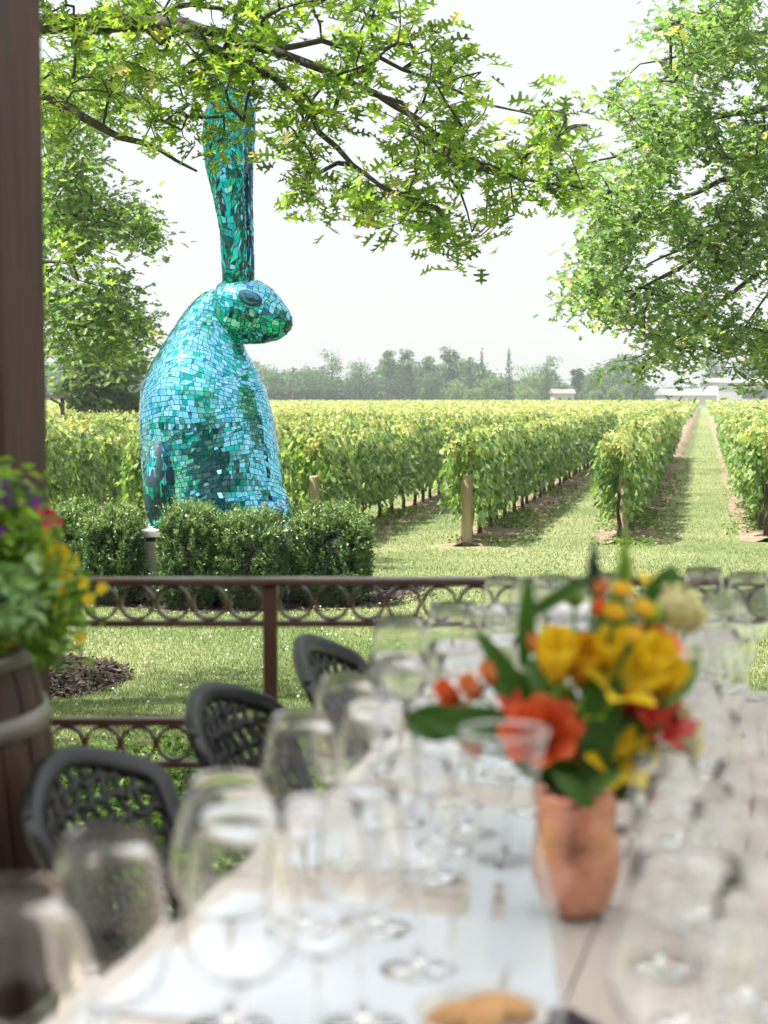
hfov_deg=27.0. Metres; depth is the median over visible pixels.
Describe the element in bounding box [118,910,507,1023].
placemat
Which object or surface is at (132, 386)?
tree
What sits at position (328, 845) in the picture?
wine glass
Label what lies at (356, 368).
tree
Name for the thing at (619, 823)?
wine glass
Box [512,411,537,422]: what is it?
grapevine
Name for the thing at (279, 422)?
grapevine
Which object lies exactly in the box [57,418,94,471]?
grapevine
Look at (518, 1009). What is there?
bread roll
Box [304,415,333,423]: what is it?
grapevine
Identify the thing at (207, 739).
patio chair
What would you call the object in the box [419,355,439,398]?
tree
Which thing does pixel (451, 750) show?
wine glass
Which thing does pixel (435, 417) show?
grapevine
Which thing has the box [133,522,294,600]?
pedestal
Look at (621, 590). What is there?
daisy
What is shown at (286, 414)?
grapevine
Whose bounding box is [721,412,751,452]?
grapevine
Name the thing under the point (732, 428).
grapevine
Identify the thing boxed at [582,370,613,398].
tree
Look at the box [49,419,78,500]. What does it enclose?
grapevine
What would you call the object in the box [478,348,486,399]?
tree
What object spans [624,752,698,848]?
wine glass
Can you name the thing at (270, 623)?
railing
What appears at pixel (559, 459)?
grapevine
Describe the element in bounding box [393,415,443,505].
grapevine
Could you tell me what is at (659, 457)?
grapevine
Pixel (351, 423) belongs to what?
grapevine
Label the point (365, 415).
grapevine
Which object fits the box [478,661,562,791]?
tulip
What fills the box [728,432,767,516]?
grapevine
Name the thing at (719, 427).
grapevine
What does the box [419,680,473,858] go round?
wine glass
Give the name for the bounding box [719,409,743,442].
grapevine
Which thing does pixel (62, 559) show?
trailing plant
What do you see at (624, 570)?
flower spire
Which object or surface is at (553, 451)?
grapevine
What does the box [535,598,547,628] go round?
wine glass
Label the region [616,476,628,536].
vineyard post
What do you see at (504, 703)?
lily
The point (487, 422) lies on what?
grapevine
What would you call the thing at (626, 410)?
distant vines
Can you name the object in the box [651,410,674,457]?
grapevine
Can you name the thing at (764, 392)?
window
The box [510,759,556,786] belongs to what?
leaf sprig
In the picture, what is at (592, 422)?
grapevine
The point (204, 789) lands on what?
wine glass
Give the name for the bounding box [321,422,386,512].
grapevine
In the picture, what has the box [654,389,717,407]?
greenhouse
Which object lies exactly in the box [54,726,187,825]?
leafy shrub
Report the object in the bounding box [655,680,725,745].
napkin
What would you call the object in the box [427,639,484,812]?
wine glass
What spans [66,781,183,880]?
leafy shrub
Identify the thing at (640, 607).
daisy
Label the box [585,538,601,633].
flower spire
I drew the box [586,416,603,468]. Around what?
grapevine
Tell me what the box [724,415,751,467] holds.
grapevine
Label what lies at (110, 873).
wine glass
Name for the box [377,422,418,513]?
grapevine
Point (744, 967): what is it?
wine glass
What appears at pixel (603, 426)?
grapevine
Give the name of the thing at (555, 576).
wine glass
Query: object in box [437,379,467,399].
tree
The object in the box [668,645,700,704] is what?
leaf sprig
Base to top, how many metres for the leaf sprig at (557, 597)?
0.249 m
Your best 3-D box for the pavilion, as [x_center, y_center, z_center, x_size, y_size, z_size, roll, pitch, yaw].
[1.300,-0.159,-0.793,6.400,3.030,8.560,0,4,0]
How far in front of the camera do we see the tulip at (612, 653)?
1.64 m
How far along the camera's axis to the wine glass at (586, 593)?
2.73 m
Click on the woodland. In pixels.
(461, 365)
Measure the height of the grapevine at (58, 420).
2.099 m
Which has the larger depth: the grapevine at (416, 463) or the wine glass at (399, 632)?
the grapevine at (416, 463)
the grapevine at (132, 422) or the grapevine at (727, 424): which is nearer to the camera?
the grapevine at (132, 422)
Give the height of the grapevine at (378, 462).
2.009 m
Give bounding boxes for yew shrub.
[50,492,103,592]
[76,497,151,603]
[148,495,224,608]
[210,501,294,608]
[283,497,376,605]
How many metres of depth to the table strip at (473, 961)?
1.67 m
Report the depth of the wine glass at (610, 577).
2.85 m
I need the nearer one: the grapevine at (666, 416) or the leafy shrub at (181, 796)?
the leafy shrub at (181, 796)
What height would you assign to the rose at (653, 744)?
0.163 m
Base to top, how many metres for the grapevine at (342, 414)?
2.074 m
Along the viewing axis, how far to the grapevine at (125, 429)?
38.80 m
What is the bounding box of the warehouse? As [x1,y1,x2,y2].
[699,378,767,401]
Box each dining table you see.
[96,893,628,1023]
[399,691,767,910]
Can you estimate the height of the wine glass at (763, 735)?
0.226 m
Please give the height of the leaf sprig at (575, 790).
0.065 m
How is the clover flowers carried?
on the ground at (691, 465)
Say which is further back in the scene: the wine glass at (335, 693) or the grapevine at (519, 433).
the grapevine at (519, 433)
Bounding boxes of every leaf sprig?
[410,704,557,795]
[421,705,563,792]
[473,628,515,667]
[483,659,532,701]
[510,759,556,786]
[517,572,535,675]
[526,656,581,736]
[534,574,594,660]
[544,742,578,777]
[552,771,594,807]
[574,761,580,781]
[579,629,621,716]
[580,653,604,784]
[585,770,622,796]
[587,675,620,797]
[594,592,636,669]
[609,780,628,802]
[610,690,668,770]
[646,565,686,603]
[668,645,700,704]
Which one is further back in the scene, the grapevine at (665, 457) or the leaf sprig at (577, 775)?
the grapevine at (665, 457)
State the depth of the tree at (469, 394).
362.87 m
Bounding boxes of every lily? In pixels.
[437,689,565,796]
[497,689,529,719]
[566,645,671,796]
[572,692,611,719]
[585,725,645,788]
[609,729,664,770]
[622,640,699,714]
[633,570,656,621]
[636,691,682,742]
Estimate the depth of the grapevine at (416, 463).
34.70 m
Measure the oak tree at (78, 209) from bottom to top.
11.344 m
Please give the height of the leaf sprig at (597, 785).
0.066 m
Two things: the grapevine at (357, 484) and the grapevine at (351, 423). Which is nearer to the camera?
the grapevine at (357, 484)
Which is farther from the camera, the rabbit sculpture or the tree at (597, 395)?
the tree at (597, 395)
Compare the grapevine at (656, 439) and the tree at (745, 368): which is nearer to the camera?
the grapevine at (656, 439)
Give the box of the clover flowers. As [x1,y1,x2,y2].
[57,594,764,739]
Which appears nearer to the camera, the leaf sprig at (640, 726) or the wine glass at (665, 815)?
the wine glass at (665, 815)
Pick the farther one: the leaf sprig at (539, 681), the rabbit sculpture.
the rabbit sculpture
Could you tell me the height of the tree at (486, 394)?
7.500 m
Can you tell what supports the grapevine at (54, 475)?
on the vineyard soil
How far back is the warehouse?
390.96 m
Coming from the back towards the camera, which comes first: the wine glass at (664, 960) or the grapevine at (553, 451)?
the grapevine at (553, 451)
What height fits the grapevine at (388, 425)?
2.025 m
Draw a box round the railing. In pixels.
[51,576,728,767]
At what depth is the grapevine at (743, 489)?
29.59 m
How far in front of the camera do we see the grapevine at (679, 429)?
61.54 m
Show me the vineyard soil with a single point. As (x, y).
(754, 536)
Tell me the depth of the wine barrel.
2.54 m
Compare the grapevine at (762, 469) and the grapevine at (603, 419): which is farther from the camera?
the grapevine at (603, 419)
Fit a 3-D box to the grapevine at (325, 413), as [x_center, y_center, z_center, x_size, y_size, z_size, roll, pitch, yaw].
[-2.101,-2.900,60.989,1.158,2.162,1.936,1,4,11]
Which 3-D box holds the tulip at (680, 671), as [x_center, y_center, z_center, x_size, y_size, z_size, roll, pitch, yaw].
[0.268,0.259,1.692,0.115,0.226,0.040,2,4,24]
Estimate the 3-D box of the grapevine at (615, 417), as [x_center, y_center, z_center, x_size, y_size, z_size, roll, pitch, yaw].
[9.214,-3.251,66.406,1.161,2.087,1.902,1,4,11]
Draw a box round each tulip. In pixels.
[433,678,470,705]
[457,672,551,773]
[460,741,557,785]
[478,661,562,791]
[527,633,574,753]
[537,624,577,698]
[569,631,607,706]
[592,577,608,632]
[592,598,605,633]
[592,624,625,691]
[618,656,692,737]
[620,629,679,717]
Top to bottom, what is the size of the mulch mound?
0.165 m
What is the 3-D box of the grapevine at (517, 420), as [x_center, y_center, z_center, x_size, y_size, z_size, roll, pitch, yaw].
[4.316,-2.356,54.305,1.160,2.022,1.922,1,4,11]
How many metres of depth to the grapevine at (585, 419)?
49.51 m
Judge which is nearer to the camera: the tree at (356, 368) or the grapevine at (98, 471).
the grapevine at (98, 471)
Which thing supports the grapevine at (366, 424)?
on the vineyard soil
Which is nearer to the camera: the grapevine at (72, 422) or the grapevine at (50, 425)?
the grapevine at (50, 425)
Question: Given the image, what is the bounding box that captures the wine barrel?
[0,645,66,875]
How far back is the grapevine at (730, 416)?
51.50 m
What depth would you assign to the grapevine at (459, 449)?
27.11 m
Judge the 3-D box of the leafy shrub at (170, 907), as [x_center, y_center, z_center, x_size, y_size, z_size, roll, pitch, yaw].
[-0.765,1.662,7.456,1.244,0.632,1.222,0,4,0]
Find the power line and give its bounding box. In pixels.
[301,369,724,379]
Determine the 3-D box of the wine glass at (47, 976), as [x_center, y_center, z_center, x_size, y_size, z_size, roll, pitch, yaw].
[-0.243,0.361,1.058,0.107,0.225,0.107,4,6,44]
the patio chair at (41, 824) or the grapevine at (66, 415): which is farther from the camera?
the grapevine at (66, 415)
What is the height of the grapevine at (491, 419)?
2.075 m
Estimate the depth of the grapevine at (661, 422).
40.41 m
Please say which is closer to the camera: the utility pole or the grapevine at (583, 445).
the grapevine at (583, 445)
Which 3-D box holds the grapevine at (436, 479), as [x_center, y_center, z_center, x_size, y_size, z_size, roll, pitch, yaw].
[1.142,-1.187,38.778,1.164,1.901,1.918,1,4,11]
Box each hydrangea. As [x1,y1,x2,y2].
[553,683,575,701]
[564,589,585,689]
[620,601,664,692]
[655,582,699,630]
[674,599,707,634]
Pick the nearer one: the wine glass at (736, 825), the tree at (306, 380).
the wine glass at (736, 825)
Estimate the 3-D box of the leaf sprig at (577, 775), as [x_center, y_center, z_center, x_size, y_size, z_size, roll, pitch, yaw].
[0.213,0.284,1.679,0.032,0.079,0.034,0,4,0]
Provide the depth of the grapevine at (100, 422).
37.70 m
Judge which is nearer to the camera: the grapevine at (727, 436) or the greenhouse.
the grapevine at (727, 436)
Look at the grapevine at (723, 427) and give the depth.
50.06 m
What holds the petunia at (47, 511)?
in the wine barrel
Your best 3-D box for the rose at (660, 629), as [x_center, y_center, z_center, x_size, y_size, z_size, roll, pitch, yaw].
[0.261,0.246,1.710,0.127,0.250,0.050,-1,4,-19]
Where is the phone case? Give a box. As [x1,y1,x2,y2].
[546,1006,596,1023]
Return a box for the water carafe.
[441,720,566,1023]
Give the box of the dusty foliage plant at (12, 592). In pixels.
[0,543,65,648]
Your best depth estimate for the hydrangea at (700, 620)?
1.78 m
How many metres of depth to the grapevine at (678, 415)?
65.39 m
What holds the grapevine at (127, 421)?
on the vineyard soil
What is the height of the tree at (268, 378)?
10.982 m
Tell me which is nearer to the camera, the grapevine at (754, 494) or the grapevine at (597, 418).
the grapevine at (754, 494)
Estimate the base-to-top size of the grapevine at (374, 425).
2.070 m
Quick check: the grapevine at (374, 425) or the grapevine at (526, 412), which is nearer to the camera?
the grapevine at (374, 425)
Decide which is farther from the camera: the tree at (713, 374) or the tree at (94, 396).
the tree at (713, 374)
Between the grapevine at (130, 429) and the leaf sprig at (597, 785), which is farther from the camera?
the grapevine at (130, 429)
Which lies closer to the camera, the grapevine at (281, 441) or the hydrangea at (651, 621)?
the hydrangea at (651, 621)
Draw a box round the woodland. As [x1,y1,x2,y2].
[46,352,706,400]
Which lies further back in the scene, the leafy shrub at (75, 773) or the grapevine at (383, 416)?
the grapevine at (383, 416)
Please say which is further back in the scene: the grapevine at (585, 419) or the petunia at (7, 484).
the grapevine at (585, 419)
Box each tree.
[40,0,612,302]
[41,32,196,388]
[47,334,151,415]
[49,357,65,390]
[116,374,145,392]
[262,363,290,397]
[290,366,326,400]
[317,349,345,394]
[334,370,381,400]
[344,358,377,399]
[375,350,395,399]
[379,370,420,399]
[396,348,415,398]
[410,369,443,399]
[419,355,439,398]
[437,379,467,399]
[438,346,460,396]
[462,388,483,399]
[466,357,474,391]
[475,376,504,400]
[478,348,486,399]
[501,348,515,399]
[502,364,545,399]
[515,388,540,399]
[531,355,562,400]
[533,0,767,419]
[549,382,570,395]
[570,368,584,399]
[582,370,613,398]
[586,389,605,400]
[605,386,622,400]
[620,376,646,399]
[701,356,730,382]
[729,359,758,377]
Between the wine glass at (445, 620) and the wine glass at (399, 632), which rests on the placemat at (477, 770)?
the wine glass at (445, 620)
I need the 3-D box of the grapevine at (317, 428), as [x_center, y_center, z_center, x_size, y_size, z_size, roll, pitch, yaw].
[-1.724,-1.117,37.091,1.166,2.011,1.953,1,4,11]
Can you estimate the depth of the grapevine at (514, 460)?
29.99 m
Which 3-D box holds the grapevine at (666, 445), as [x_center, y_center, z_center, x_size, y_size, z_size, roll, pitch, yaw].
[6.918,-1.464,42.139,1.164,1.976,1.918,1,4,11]
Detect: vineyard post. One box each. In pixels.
[309,476,320,508]
[461,475,472,545]
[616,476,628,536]
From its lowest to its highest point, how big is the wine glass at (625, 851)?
0.236 m
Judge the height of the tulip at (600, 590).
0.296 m
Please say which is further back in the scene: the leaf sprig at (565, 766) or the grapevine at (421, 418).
the grapevine at (421, 418)
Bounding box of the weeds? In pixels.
[141,429,767,547]
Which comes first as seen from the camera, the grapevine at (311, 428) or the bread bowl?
the bread bowl
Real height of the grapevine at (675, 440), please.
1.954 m
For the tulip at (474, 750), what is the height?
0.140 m
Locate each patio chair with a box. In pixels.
[21,745,180,925]
[185,681,285,770]
[292,634,367,707]
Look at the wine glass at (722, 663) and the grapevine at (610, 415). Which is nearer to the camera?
the wine glass at (722, 663)
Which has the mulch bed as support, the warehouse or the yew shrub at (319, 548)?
the yew shrub at (319, 548)
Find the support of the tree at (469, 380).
on the ground at (691, 465)
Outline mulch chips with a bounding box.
[50,586,437,700]
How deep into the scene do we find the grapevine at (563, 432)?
41.76 m
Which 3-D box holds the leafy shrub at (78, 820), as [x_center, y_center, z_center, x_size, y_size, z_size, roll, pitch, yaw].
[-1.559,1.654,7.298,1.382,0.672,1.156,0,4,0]
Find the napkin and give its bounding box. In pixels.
[713,756,767,798]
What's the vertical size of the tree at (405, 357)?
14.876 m
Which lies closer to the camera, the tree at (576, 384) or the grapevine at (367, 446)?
the grapevine at (367, 446)
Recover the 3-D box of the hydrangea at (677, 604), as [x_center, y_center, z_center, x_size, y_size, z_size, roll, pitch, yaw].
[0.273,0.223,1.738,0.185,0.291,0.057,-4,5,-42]
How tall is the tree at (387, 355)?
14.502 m
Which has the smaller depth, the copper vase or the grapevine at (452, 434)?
the copper vase
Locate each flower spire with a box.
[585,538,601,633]
[616,527,634,583]
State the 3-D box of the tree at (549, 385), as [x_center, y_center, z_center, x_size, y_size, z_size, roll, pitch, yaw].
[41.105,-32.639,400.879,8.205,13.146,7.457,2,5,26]
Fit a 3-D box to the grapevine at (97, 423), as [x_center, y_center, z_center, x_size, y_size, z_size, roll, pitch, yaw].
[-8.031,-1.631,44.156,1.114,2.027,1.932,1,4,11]
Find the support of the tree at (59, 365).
on the ground at (691, 465)
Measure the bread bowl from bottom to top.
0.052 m
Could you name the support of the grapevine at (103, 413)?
on the vineyard soil
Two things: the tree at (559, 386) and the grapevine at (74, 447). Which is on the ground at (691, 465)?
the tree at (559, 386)
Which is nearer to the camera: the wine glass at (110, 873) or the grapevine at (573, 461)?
the wine glass at (110, 873)
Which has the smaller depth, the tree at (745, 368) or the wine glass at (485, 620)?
the wine glass at (485, 620)
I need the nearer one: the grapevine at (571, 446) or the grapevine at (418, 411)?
the grapevine at (571, 446)
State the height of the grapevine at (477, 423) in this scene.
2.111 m
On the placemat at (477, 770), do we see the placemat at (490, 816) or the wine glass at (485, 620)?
the wine glass at (485, 620)
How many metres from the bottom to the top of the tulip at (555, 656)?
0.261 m
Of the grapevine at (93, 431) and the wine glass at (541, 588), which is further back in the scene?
the grapevine at (93, 431)
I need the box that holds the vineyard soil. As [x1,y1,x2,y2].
[64,408,767,545]
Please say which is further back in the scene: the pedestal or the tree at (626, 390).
the tree at (626, 390)
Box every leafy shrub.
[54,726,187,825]
[63,712,256,823]
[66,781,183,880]
[66,813,167,859]
[142,812,179,918]
[156,748,260,828]
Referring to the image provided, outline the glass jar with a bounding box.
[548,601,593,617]
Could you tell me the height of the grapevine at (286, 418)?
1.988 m
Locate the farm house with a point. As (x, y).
(563, 394)
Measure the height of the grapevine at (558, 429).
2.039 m
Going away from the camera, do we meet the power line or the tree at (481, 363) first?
the power line
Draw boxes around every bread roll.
[424,999,472,1023]
[463,997,505,1023]
[468,992,535,1023]
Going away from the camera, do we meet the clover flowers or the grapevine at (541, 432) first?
the clover flowers
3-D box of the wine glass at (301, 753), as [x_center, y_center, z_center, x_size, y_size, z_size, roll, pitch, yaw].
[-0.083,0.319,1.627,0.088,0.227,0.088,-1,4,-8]
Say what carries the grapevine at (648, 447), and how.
on the vineyard soil
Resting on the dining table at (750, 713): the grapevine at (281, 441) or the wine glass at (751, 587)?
the wine glass at (751, 587)
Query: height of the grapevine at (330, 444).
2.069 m
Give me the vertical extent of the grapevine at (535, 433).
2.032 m
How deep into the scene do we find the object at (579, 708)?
1.64 m
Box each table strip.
[457,828,499,986]
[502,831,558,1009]
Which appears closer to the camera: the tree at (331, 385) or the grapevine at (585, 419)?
the grapevine at (585, 419)
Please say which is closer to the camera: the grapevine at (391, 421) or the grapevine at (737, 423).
the grapevine at (737, 423)
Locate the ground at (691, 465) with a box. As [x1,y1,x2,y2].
[51,399,767,918]
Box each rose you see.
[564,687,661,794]
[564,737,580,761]
[637,622,684,655]
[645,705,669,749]
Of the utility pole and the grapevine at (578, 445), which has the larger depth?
the utility pole
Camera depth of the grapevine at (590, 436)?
50.70 m
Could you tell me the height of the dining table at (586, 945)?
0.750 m
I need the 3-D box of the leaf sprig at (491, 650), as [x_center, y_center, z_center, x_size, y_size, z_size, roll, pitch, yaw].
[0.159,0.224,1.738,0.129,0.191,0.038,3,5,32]
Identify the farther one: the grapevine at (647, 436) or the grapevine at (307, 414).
the grapevine at (307, 414)
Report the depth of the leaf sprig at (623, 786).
1.68 m
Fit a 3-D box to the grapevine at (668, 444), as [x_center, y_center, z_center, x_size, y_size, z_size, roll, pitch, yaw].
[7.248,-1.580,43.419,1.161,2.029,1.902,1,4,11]
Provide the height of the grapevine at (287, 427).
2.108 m
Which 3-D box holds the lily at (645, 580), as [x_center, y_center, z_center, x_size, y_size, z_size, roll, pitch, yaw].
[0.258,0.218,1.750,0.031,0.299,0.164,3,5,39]
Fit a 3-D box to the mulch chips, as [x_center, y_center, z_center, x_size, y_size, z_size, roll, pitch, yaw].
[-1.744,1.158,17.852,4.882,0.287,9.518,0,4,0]
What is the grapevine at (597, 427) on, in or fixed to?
on the vineyard soil
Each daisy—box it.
[602,602,629,672]
[604,624,645,702]
[610,581,634,603]
[614,598,656,682]
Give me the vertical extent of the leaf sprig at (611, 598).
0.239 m
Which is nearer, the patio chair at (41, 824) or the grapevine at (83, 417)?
the patio chair at (41, 824)
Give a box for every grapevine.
[46,409,60,417]
[46,418,61,424]
[46,421,56,464]
[46,426,73,509]
[47,421,96,509]
[47,426,124,508]
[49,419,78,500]
[56,409,89,423]
[57,416,101,492]
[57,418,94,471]
[65,411,92,418]
[72,413,125,500]
[73,429,142,512]
[77,416,114,455]
[92,412,125,420]
[96,414,132,427]
[100,409,122,414]
[102,423,142,508]
[105,416,138,425]
[107,421,138,491]
[109,409,137,421]
[115,433,146,519]
[118,420,136,428]
[272,410,290,416]
[273,411,298,421]
[275,414,292,421]
[275,419,286,427]
[275,421,291,487]
[276,419,306,491]
[279,420,320,504]
[280,425,356,515]
[287,421,327,489]
[289,418,306,430]
[291,416,318,425]
[292,408,318,421]
[296,431,374,509]
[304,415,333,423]
[307,417,346,477]
[315,409,341,417]
[319,411,352,423]
[320,412,356,483]
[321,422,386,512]
[327,410,350,417]
[327,417,368,483]
[336,409,357,416]
[339,425,397,517]
[347,411,377,422]
[350,418,376,429]
[353,415,386,427]
[354,421,412,517]
[355,408,382,421]
[367,411,391,419]
[369,416,393,428]
[370,415,403,428]
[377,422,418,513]
[382,415,410,424]
[383,420,433,508]
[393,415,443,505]
[397,411,427,425]
[402,414,445,501]
[407,408,426,417]
[412,411,440,423]
[420,424,450,497]
[424,420,460,494]
[427,410,452,419]
[433,416,471,491]
[433,423,508,537]
[437,410,458,419]
[441,411,474,487]
[442,428,512,532]
[450,408,467,419]
[455,413,482,431]
[463,414,498,425]
[469,422,524,526]
[471,422,527,521]
[473,413,503,430]
[478,412,506,426]
[483,419,538,515]
[492,413,514,424]
[502,413,522,422]
[503,424,542,510]
[504,412,527,424]
[506,420,550,507]
[508,417,553,503]
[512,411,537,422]
[515,410,541,421]
[523,423,559,500]
[529,409,547,420]
[529,420,564,496]
[531,417,568,493]
[536,417,572,490]
[541,416,575,487]
[552,416,584,482]
[552,418,579,485]
[558,416,585,480]
[561,409,592,475]
[561,415,589,478]
[570,411,598,472]
[571,410,594,473]
[579,411,605,456]
[583,419,601,470]
[585,408,606,465]
[585,427,652,537]
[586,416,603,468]
[591,431,657,530]
[592,408,614,431]
[593,412,608,462]
[597,414,612,460]
[598,409,618,424]
[599,424,657,516]
[609,415,615,428]
[610,419,658,504]
[616,416,661,480]
[618,418,663,515]
[625,416,666,476]
[631,421,665,489]
[633,419,668,471]
[635,414,669,465]
[639,413,673,457]
[643,410,673,448]
[646,416,672,476]
[650,418,673,461]
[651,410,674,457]
[655,410,677,444]
[657,424,668,479]
[661,407,682,444]
[661,409,679,440]
[669,419,677,461]
[669,420,675,459]
[673,416,680,449]
[716,409,730,437]
[717,411,741,447]
[718,410,748,443]
[718,411,744,450]
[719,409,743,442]
[719,413,748,454]
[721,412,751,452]
[721,416,745,467]
[723,415,759,471]
[724,414,762,465]
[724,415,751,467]
[726,425,762,487]
[727,415,767,473]
[727,416,767,499]
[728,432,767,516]
[730,426,767,523]
[731,422,767,529]
[735,421,767,538]
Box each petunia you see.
[0,467,63,587]
[23,501,62,540]
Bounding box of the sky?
[40,0,767,398]
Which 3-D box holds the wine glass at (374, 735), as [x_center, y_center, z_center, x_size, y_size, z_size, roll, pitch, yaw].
[-0.008,0.315,1.647,0.091,0.233,0.091,1,4,16]
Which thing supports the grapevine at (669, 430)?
on the vineyard soil
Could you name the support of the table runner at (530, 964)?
on the dining table at (586, 945)
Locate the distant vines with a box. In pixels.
[46,399,767,432]
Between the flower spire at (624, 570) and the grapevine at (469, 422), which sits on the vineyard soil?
the grapevine at (469, 422)
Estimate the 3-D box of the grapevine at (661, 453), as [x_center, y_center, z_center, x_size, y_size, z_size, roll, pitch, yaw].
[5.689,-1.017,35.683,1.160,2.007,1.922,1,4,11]
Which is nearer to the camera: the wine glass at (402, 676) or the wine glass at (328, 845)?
the wine glass at (328, 845)
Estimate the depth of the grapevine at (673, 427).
50.76 m
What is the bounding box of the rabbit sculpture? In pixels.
[139,82,293,528]
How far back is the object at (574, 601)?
1.74 m
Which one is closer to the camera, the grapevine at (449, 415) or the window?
the grapevine at (449, 415)
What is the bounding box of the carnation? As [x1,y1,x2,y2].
[497,692,584,766]
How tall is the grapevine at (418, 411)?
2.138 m
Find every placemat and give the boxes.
[95,1020,128,1023]
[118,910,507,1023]
[439,805,535,884]
[460,761,531,786]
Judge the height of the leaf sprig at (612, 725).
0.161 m
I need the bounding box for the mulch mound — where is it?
[50,662,133,696]
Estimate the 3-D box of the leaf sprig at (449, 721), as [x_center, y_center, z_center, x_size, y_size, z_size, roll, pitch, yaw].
[0.122,0.262,1.676,0.168,0.123,0.026,0,4,-4]
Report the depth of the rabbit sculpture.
19.78 m
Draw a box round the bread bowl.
[414,986,547,1023]
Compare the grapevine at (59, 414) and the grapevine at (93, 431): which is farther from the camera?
the grapevine at (59, 414)
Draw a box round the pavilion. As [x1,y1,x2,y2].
[0,0,50,722]
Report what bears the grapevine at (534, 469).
on the vineyard soil
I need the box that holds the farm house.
[549,389,575,400]
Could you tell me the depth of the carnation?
1.64 m
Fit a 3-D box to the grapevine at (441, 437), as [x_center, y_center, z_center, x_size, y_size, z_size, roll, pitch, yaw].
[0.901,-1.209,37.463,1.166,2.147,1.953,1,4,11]
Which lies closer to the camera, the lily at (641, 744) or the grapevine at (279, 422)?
the lily at (641, 744)
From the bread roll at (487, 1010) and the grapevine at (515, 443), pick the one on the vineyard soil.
the grapevine at (515, 443)
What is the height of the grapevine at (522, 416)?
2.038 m
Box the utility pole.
[292,366,292,399]
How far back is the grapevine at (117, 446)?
31.04 m
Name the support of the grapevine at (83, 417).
on the vineyard soil
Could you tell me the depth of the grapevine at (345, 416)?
50.99 m
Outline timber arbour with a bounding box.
[46,394,71,418]
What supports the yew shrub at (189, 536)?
on the mulch bed
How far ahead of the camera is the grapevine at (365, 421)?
42.69 m
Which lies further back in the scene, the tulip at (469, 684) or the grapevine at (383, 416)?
the grapevine at (383, 416)
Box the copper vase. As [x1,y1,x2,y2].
[530,782,625,921]
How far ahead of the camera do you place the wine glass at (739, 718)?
2.75 m
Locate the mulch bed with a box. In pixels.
[102,586,422,612]
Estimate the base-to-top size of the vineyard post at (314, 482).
1.252 m
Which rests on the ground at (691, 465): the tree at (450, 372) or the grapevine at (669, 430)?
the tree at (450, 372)
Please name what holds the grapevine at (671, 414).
on the vineyard soil
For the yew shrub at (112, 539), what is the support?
on the mulch bed
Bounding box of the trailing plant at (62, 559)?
[0,456,111,672]
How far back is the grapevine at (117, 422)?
45.51 m
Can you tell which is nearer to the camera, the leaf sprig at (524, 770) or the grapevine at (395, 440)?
the leaf sprig at (524, 770)
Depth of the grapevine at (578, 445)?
45.56 m
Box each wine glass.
[0,874,97,1023]
[54,823,170,1023]
[168,769,275,1023]
[180,803,299,1023]
[260,709,342,806]
[278,792,373,1023]
[313,673,376,736]
[324,781,405,1023]
[338,699,416,940]
[366,651,430,702]
[370,613,428,658]
[381,753,457,983]
[404,697,463,885]
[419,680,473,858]
[425,600,476,647]
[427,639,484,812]
[435,651,498,841]
[460,605,512,761]
[475,683,530,868]
[481,634,526,780]
[482,575,517,604]
[490,601,541,633]
[510,579,551,601]
[510,637,567,818]
[535,578,570,591]
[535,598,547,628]
[539,574,569,578]
[544,615,593,631]
[567,678,629,856]
[581,583,629,606]
[600,572,634,612]
[607,846,753,1023]
[616,819,624,834]
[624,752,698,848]
[627,777,733,880]
[637,587,682,642]
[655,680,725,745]
[665,707,742,779]
[681,626,748,713]
[684,567,724,604]
[686,794,767,891]
[700,597,755,737]
[704,594,742,720]
[719,891,767,1023]
[726,571,767,700]
[758,697,767,756]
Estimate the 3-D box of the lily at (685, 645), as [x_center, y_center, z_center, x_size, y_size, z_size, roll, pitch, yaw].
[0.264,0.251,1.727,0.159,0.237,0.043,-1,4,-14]
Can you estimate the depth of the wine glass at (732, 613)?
2.56 m
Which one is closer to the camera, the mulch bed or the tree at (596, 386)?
the mulch bed
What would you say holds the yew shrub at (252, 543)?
on the mulch bed
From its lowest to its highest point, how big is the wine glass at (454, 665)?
0.226 m
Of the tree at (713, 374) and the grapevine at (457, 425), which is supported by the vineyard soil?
the grapevine at (457, 425)
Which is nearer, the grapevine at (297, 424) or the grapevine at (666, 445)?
the grapevine at (666, 445)
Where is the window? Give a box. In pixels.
[742,389,767,397]
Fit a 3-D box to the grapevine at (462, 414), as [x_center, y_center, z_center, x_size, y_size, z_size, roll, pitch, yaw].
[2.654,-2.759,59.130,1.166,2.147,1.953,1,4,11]
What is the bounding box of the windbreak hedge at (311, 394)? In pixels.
[266,387,351,400]
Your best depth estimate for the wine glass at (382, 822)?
1.36 m

